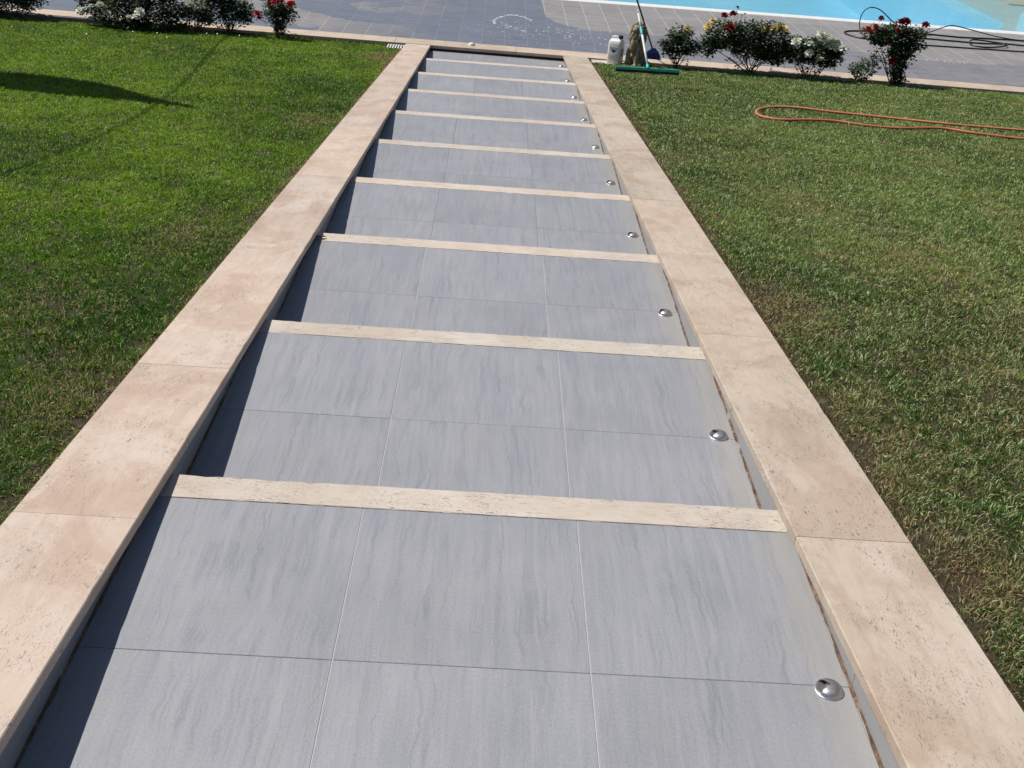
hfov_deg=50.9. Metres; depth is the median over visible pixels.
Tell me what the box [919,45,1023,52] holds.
black hose
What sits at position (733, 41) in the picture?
rose bush
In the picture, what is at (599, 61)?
stone slab
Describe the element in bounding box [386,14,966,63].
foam
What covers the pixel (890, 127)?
garden hose
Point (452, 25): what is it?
pool deck
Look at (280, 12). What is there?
rose bush
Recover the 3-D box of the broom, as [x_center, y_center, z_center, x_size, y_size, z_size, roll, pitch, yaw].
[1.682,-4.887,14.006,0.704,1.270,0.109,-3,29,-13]
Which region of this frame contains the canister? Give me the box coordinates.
[607,35,624,63]
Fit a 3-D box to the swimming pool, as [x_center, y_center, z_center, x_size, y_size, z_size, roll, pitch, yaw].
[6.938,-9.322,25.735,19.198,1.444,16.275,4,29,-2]
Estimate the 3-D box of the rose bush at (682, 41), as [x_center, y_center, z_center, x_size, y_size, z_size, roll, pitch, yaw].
[2.162,-4.321,13.896,0.626,0.617,0.514,12,29,13]
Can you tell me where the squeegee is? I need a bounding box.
[615,10,678,74]
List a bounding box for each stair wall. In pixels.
[0,44,429,767]
[563,56,1023,767]
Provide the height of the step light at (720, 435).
0.022 m
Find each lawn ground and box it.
[0,19,399,524]
[595,65,1023,711]
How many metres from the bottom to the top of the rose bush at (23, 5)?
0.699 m
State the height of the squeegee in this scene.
0.598 m
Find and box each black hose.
[844,30,1023,47]
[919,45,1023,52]
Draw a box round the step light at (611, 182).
[606,180,615,184]
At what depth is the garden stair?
2.96 m
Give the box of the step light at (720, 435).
[708,429,727,441]
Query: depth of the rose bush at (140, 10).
13.56 m
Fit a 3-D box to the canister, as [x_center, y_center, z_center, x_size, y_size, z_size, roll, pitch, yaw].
[1.347,-4.336,13.930,0.180,0.348,0.151,19,32,24]
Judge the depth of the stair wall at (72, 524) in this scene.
3.20 m
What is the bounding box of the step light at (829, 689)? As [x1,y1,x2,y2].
[814,678,843,700]
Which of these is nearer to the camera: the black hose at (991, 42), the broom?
the broom
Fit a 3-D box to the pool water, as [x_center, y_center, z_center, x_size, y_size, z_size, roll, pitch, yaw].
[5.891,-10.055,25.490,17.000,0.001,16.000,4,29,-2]
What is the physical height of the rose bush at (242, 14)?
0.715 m
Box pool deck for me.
[0,0,1023,94]
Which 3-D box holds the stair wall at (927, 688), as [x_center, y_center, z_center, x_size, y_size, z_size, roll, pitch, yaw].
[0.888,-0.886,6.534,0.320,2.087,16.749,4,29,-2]
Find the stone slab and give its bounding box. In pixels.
[591,59,629,64]
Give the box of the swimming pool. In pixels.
[565,0,1023,34]
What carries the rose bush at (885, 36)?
on the flower bed soil
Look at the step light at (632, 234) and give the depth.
6.21 m
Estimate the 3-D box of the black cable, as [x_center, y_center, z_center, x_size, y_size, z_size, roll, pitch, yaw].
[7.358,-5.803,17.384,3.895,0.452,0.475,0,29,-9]
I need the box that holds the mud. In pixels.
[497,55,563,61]
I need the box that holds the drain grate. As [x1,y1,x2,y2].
[387,44,404,48]
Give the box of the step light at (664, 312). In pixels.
[657,309,671,316]
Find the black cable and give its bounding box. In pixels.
[859,7,1023,40]
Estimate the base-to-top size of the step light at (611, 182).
0.022 m
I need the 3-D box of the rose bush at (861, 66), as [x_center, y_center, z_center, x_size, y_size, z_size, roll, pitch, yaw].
[4.570,-4.065,13.949,0.488,0.465,0.316,4,29,-2]
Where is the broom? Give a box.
[636,0,660,58]
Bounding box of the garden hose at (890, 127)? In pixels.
[755,106,1023,139]
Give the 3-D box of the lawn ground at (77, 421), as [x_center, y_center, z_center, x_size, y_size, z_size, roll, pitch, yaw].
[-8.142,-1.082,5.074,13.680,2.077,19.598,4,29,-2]
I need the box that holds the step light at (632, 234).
[626,232,637,237]
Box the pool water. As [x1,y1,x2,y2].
[659,0,1023,29]
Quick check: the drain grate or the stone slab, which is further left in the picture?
the drain grate
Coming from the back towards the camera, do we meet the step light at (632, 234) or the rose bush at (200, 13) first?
the rose bush at (200, 13)
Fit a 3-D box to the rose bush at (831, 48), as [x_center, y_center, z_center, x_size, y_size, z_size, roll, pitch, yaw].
[3.884,-4.237,13.914,0.910,0.700,0.638,4,29,-2]
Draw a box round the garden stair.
[16,50,878,767]
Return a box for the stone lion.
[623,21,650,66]
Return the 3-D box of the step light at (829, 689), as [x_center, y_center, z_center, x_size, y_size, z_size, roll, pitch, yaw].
[0.738,0.705,2.499,0.069,0.022,0.069,10,29,10]
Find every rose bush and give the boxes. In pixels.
[0,0,48,18]
[74,0,196,32]
[176,0,217,32]
[201,0,255,33]
[251,0,299,38]
[655,22,704,67]
[695,6,793,74]
[780,30,849,78]
[847,52,885,81]
[859,15,929,85]

